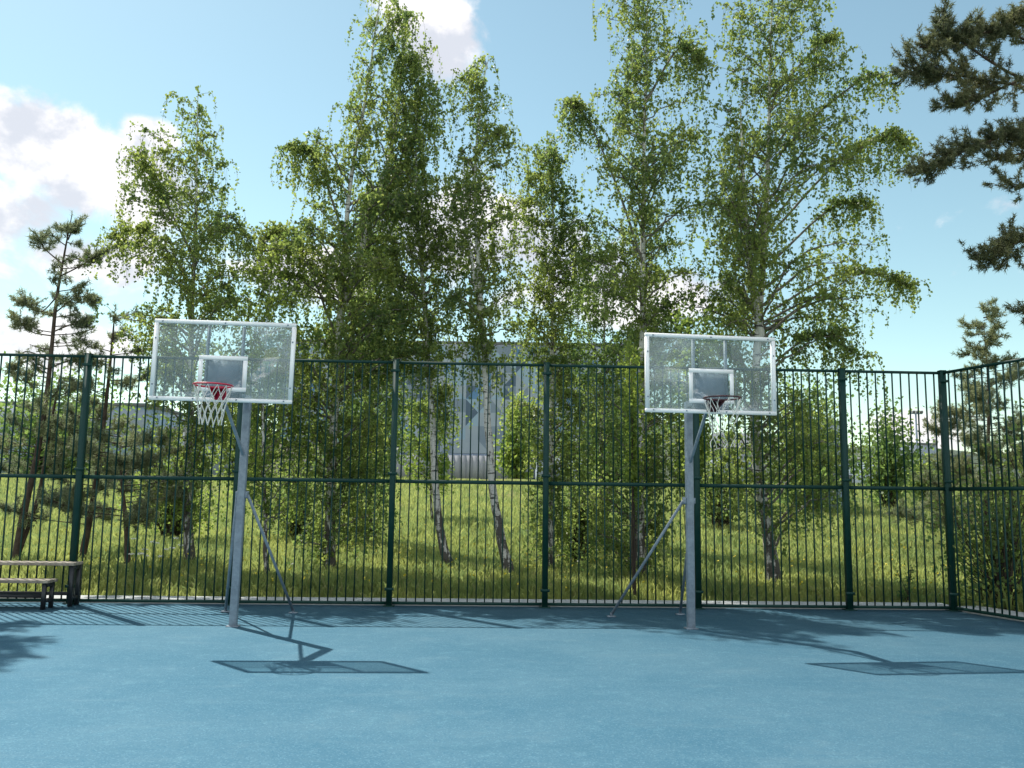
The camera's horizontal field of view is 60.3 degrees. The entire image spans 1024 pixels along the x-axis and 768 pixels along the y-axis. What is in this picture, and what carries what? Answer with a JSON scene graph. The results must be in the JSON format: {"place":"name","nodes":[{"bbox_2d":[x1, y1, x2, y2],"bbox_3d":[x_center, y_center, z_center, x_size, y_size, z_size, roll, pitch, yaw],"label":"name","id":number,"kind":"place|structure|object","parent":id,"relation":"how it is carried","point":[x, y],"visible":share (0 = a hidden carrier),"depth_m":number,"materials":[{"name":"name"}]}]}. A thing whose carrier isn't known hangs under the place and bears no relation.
{"place":"outdoors","nodes":[
{"label":"outdoors","id":0,"kind":"place"},
{"bbox_2d":[128,537,183,574],"bbox_3d":[-6.588,3.260,16.270,0.946,0.847,0.567,3,-8,-18],"label":"flowering plant","id":1,"kind":"object","parent":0,"point":[139,553],"visible":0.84,"depth_m":16.34,"materials":[{"name":"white plant"}]},
{"bbox_2d":[100,403,232,536],"bbox_3d":[-8.867,2.194,23.017,3.353,3.850,3.938,1,-7,0],"label":"bush","id":2,"kind":"object","parent":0,"point":[177,527],"visible":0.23,"depth_m":22.72,"materials":[{"name":"green plant"}]},
{"bbox_2d":[149,319,297,626],"bbox_3d":[-3.798,1.258,11.985,1.800,3.965,2.920,2,-7,-3],"label":"basketball hoop","id":3,"kind":"object","parent":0,"point":[225,380],"visible":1,"depth_m":11.39,"materials":[{"name":"grey paint"}]},
{"bbox_2d":[245,421,340,537],"bbox_3d":[-5.497,2.575,23.857,3.537,3.398,3.316,1,-7,0],"label":"bush","id":4,"kind":"object","parent":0,"point":[291,526],"visible":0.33,"depth_m":23.51,"materials":[{"name":"green plant"}]},
{"bbox_2d":[0,471,1023,611],"bbox_3d":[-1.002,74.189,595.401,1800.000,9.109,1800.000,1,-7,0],"label":"ground","id":5,"kind":"structure","parent":0,"point":[402,485],"depth_m":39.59,"materials":[{"name":"green plant"}]},
{"bbox_2d":[0,211,113,557],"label":"pine tree","id":6,"kind":"object","parent":5,"relation":"on","point":[22,301],"visible":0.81,"depth_m":18.72,"materials":[{"name":"green plant"}]},
{"bbox_2d":[0,302,150,558],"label":"pine tree","id":7,"kind":"object","parent":5,"relation":"on","point":[97,415],"visible":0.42,"depth_m":18.86,"materials":[{"name":"green plant"}]},
{"bbox_2d":[0,351,154,473],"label":"round tree","id":8,"kind":"object","parent":5,"relation":"on","point":[67,463],"visible":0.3,"depth_m":64.94,"materials":[{"name":"green plant"}]},
{"bbox_2d":[0,401,213,473],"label":"industrial hall","id":9,"kind":"structure","parent":5,"relation":"on","point":[141,411],"depth_m":122.31,"materials":[{"name":"metal"}]},
{"bbox_2d":[34,420,204,563],"bbox_3d":[-7.881,2.279,18.032,3.085,3.115,2.892,3,-8,-20],"label":"pine tree","id":10,"kind":"object","parent":5,"relation":"on","point":[119,471],"visible":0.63,"depth_m":17.63,"materials":[{"name":"green plant"}]},
{"bbox_2d":[80,85,290,560],"bbox_3d":[-6.638,-1.307,18.745,3.478,10.371,4.159,-6,-10,44],"label":"birch tree","id":11,"kind":"object","parent":5,"relation":"on","point":[218,228],"visible":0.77,"depth_m":18.47,"materials":[{"name":"green plant"}]},
{"bbox_2d":[164,427,234,475],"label":"white shed","id":12,"kind":"structure","parent":5,"relation":"on","point":[216,466],"depth_m":84.02,"materials":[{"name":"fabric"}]},
{"bbox_2d":[192,361,286,475],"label":"round tree","id":13,"kind":"object","parent":5,"relation":"on","point":[259,443],"visible":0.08,"depth_m":71.11,"materials":[{"name":"green plant"}]},
{"bbox_2d":[215,228,333,573],"bbox_3d":[-4.737,0.319,17.556,2.424,7.103,2.096,1,-7,0],"label":"birch tree","id":14,"kind":"object","parent":5,"relation":"on","point":[277,300],"visible":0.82,"depth_m":17.47,"materials":[{"name":"green plant"}]},
{"bbox_2d":[269,440,337,476],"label":"grey shed","id":15,"kind":"structure","parent":5,"relation":"on","point":[295,464],"depth_m":94.60,"materials":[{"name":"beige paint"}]},
{"bbox_2d":[234,0,446,570],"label":"birch tree","id":16,"kind":"object","parent":5,"relation":"on","point":[369,205],"visible":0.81,"depth_m":18.58,"materials":[{"name":"green plant"}]},
{"bbox_2d":[307,378,414,474],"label":"round tree","id":17,"kind":"object","parent":5,"relation":"on","point":[397,458],"visible":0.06,"depth_m":69.84,"materials":[{"name":"green plant"}]},
{"bbox_2d":[304,208,434,547],"bbox_3d":[-3.656,-0.069,22.839,2.869,9.954,2.495,6,-9,-35],"label":"birch tree","id":18,"kind":"object","parent":5,"relation":"on","point":[381,398],"visible":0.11,"depth_m":22.39,"materials":[{"name":"green plant"}]},
{"bbox_2d":[368,37,485,563],"bbox_3d":[-1.983,-1.897,19.163,2.333,11.983,2.120,5,-9,-31],"label":"birch tree","id":19,"kind":"object","parent":5,"relation":"on","point":[432,255],"visible":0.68,"depth_m":19.10,"materials":[{"name":"green plant"}]},
{"bbox_2d":[397,378,472,518],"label":"tree","id":20,"kind":"object","parent":5,"relation":"on","point":[423,448],"visible":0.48,"depth_m":29.79,"materials":[{"name":"green plant"}]},
{"bbox_2d":[378,454,532,478],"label":"sheet fence","id":21,"kind":"object","parent":5,"relation":"on","point":[465,466],"visible":0.23,"depth_m":87.62,"materials":[{"name":"grey metal"}]},
{"bbox_2d":[280,339,636,478],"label":"patterned building","id":22,"kind":"structure","parent":5,"relation":"on","point":[475,420],"depth_m":150.92,"materials":[{"name":"metal"}]},
{"bbox_2d":[431,51,535,574],"bbox_3d":[-0.609,-1.682,18.503,2.322,11.534,1.913,1,-7,0],"label":"birch tree","id":23,"kind":"object","parent":5,"relation":"on","point":[481,344],"visible":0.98,"depth_m":18.56,"materials":[{"name":"green plant"}]},
{"bbox_2d":[6,521,980,588],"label":"wildflowers","id":24,"kind":"object","parent":5,"relation":"on","point":[538,555],"visible":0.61,"depth_m":17.65,"materials":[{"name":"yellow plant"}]},
{"bbox_2d":[0,595,1023,621],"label":"kerb","id":25,"kind":"structure","parent":5,"relation":"on","point":[990,609],"depth_m":14.43,"materials":[{"name":"concrete"}]},
{"bbox_2d":[493,390,542,478],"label":"round tree","id":26,"kind":"object","parent":5,"relation":"on","point":[516,462],"visible":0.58,"depth_m":73.40,"materials":[{"name":"green plant"}]},
{"bbox_2d":[487,130,616,571],"bbox_3d":[0.855,-0.642,19.660,3.001,10.368,2.213,1,-7,0],"label":"birch tree","id":27,"kind":"object","parent":5,"relation":"on","point":[550,267],"visible":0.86,"depth_m":19.56,"materials":[{"name":"green plant"}]},
{"bbox_2d":[535,452,623,480],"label":"white building","id":28,"kind":"structure","parent":5,"relation":"on","point":[539,473],"depth_m":91.59,"materials":[{"name":"fabric"}]},
{"bbox_2d":[539,231,689,547],"bbox_3d":[2.714,0.572,23.084,4.132,9.352,3.160,1,-7,0],"label":"birch tree","id":29,"kind":"object","parent":5,"relation":"on","point":[596,324],"visible":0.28,"depth_m":22.87,"materials":[{"name":"green plant"}]},
{"bbox_2d":[572,400,673,479],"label":"round tree","id":30,"kind":"object","parent":5,"relation":"on","point":[615,450],"visible":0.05,"depth_m":74.90,"materials":[{"name":"green plant"}]},
{"bbox_2d":[616,338,653,595],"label":"willow tree","id":31,"kind":"object","parent":5,"relation":"on","point":[633,413],"visible":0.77,"depth_m":15.81,"materials":[{"name":"green plant"}]},
{"bbox_2d":[553,0,742,581],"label":"birch tree","id":32,"kind":"object","parent":5,"relation":"on","point":[647,216],"visible":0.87,"depth_m":18.45,"materials":[{"name":"green plant"}]},
{"bbox_2d":[707,433,751,481],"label":"house","id":33,"kind":"structure","parent":5,"relation":"on","point":[734,445],"depth_m":80.53,"materials":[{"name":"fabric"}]},
{"bbox_2d":[673,0,932,582],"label":"birch tree","id":34,"kind":"object","parent":5,"relation":"on","point":[753,241],"visible":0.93,"depth_m":17.77,"materials":[{"name":"green plant"}]},
{"bbox_2d":[781,420,840,482],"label":"apartment tower","id":35,"kind":"structure","parent":5,"relation":"on","point":[829,445],"depth_m":190.22,"materials":[{"name":"concrete"}]},
{"bbox_2d":[823,475,852,508],"bbox_3d":[14.449,5.266,40.383,1.650,2.163,1.900,1,-7,0],"label":"transformer kiosk","id":36,"kind":"object","parent":5,"relation":"on","point":[838,493],"visible":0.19,"depth_m":39.65,"materials":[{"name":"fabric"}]},
{"bbox_2d":[833,489,841,507],"bbox_3d":[14.738,5.186,39.656,0.495,1.043,0.057,1,-7,0],"label":"door","id":37,"kind":"structure","parent":36,"relation":"in","point":[838,489],"depth_m":39.67,"materials":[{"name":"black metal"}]},
{"bbox_2d":[833,393,940,508],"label":"bush","id":38,"kind":"object","parent":5,"relation":"on","point":[891,461],"visible":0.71,"depth_m":41.34,"materials":[{"name":"green plant"}]},
{"bbox_2d":[895,563,915,601],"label":"sapling","id":39,"kind":"object","parent":5,"relation":"on","point":[905,596],"visible":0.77,"depth_m":15.39,"materials":[{"name":"green plant"}]},
{"bbox_2d":[848,454,969,484],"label":"grey block","id":40,"kind":"structure","parent":5,"relation":"on","point":[856,480],"depth_m":147.94,"materials":[{"name":"concrete"}]},
{"bbox_2d":[908,411,922,451],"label":"floodlight mast","id":41,"kind":"object","parent":5,"relation":"on","point":[915,413],"visible":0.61,"depth_m":170.50,"materials":[{"name":"metal"}]},
{"bbox_2d":[901,443,935,454],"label":"pale apartment block","id":42,"kind":"structure","parent":5,"relation":"on","point":[924,445],"depth_m":199.88,"materials":[{"name":"concrete"}]},
{"bbox_2d":[901,452,976,500],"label":"bush","id":43,"kind":"object","parent":5,"relation":"on","point":[919,483],"visible":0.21,"depth_m":45.60,"materials":[{"name":"green plant"}]},
{"bbox_2d":[877,295,1023,545],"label":"pine tree","id":44,"kind":"object","parent":5,"relation":"on","point":[979,351],"visible":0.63,"depth_m":24.03,"materials":[{"name":"green plant"}]},
{"bbox_2d":[888,0,1023,329],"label":"pine tree","id":45,"kind":"object","parent":5,"relation":"on","point":[946,35],"visible":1,"depth_m":16.22,"materials":[{"name":"green plant"}]},
{"bbox_2d":[909,422,1023,611],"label":"bush","id":46,"kind":"object","parent":5,"relation":"on","point":[1002,551],"visible":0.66,"depth_m":14.92,"materials":[{"name":"green plant"}]},
{"bbox_2d":[0,602,1023,767],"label":"court surface","id":47,"kind":"object","parent":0,"point":[117,685],"visible":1,"depth_m":8.16,"materials":[{"name":"blue rubber"}]},
{"bbox_2d":[0,561,82,609],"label":"tiered bench","id":48,"kind":"object","parent":47,"relation":"on","point":[43,593],"visible":1,"depth_m":13.54,"materials":[{"name":"brown wood"}]},
{"bbox_2d":[0,353,961,611],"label":"bar fence","id":49,"kind":"object","parent":47,"relation":"on","point":[79,477],"visible":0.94,"depth_m":14.39,"materials":[{"name":"metal"}]},
{"bbox_2d":[943,358,1023,619],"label":"bar fence","id":50,"kind":"object","parent":47,"relation":"on","point":[1017,488],"visible":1,"depth_m":13.94,"materials":[{"name":"metal"}]},
{"bbox_2d":[0,0,1023,452],"label":"sky","id":51,"kind":"structure","parent":0,"point":[74,74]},
{"bbox_2d":[529,454,616,566],"bbox_3d":[1.413,2.849,20.283,2.026,2.741,2.110,1,-7,0],"label":"bush","id":52,"kind":"object","parent":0,"point":[583,525],"visible":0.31,"depth_m":20.12,"materials":[{"name":"green plant"}]},
{"bbox_2d":[251,422,1020,484],"bbox_3d":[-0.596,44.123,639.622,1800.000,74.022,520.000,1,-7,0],"label":"hills","id":53,"kind":"structure","parent":0,"point":[954,451],"depth_m":443.68,"materials":[{"name":"green plant"}]},
{"bbox_2d":[653,293,725,539],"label":"willow tree","id":54,"kind":"object","parent":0,"point":[702,356],"visible":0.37,"depth_m":16.14,"materials":[{"name":"green plant"}]},
{"bbox_2d":[607,333,776,629],"bbox_3d":[2.507,1.407,12.355,1.800,3.935,2.950,2,-7,-8],"label":"basketball hoop","id":55,"kind":"object","parent":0,"point":[708,392],"visible":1,"depth_m":11.78,"materials":[{"name":"grey paint"}]},
{"bbox_2d":[666,417,766,527],"bbox_3d":[7.149,2.912,30.148,3.585,4.102,3.493,-5,-9,36],"label":"bush","id":56,"kind":"object","parent":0,"point":[709,478],"visible":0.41,"depth_m":29.64,"materials":[{"name":"green plant"}]},
{"bbox_2d":[723,357,896,511],"bbox_3d":[12.735,2.089,38.017,5.983,6.893,6.785,-5,-9,38],"label":"bush","id":57,"kind":"object","parent":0,"point":[824,470],"visible":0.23,"depth_m":37.59,"materials":[{"name":"green plant"}]},
{"bbox_2d":[962,397,1023,586],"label":"bush","id":58,"kind":"object","parent":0,"point":[1018,453],"visible":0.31,"depth_m":15.74,"materials":[{"name":"green plant"}]}
]}

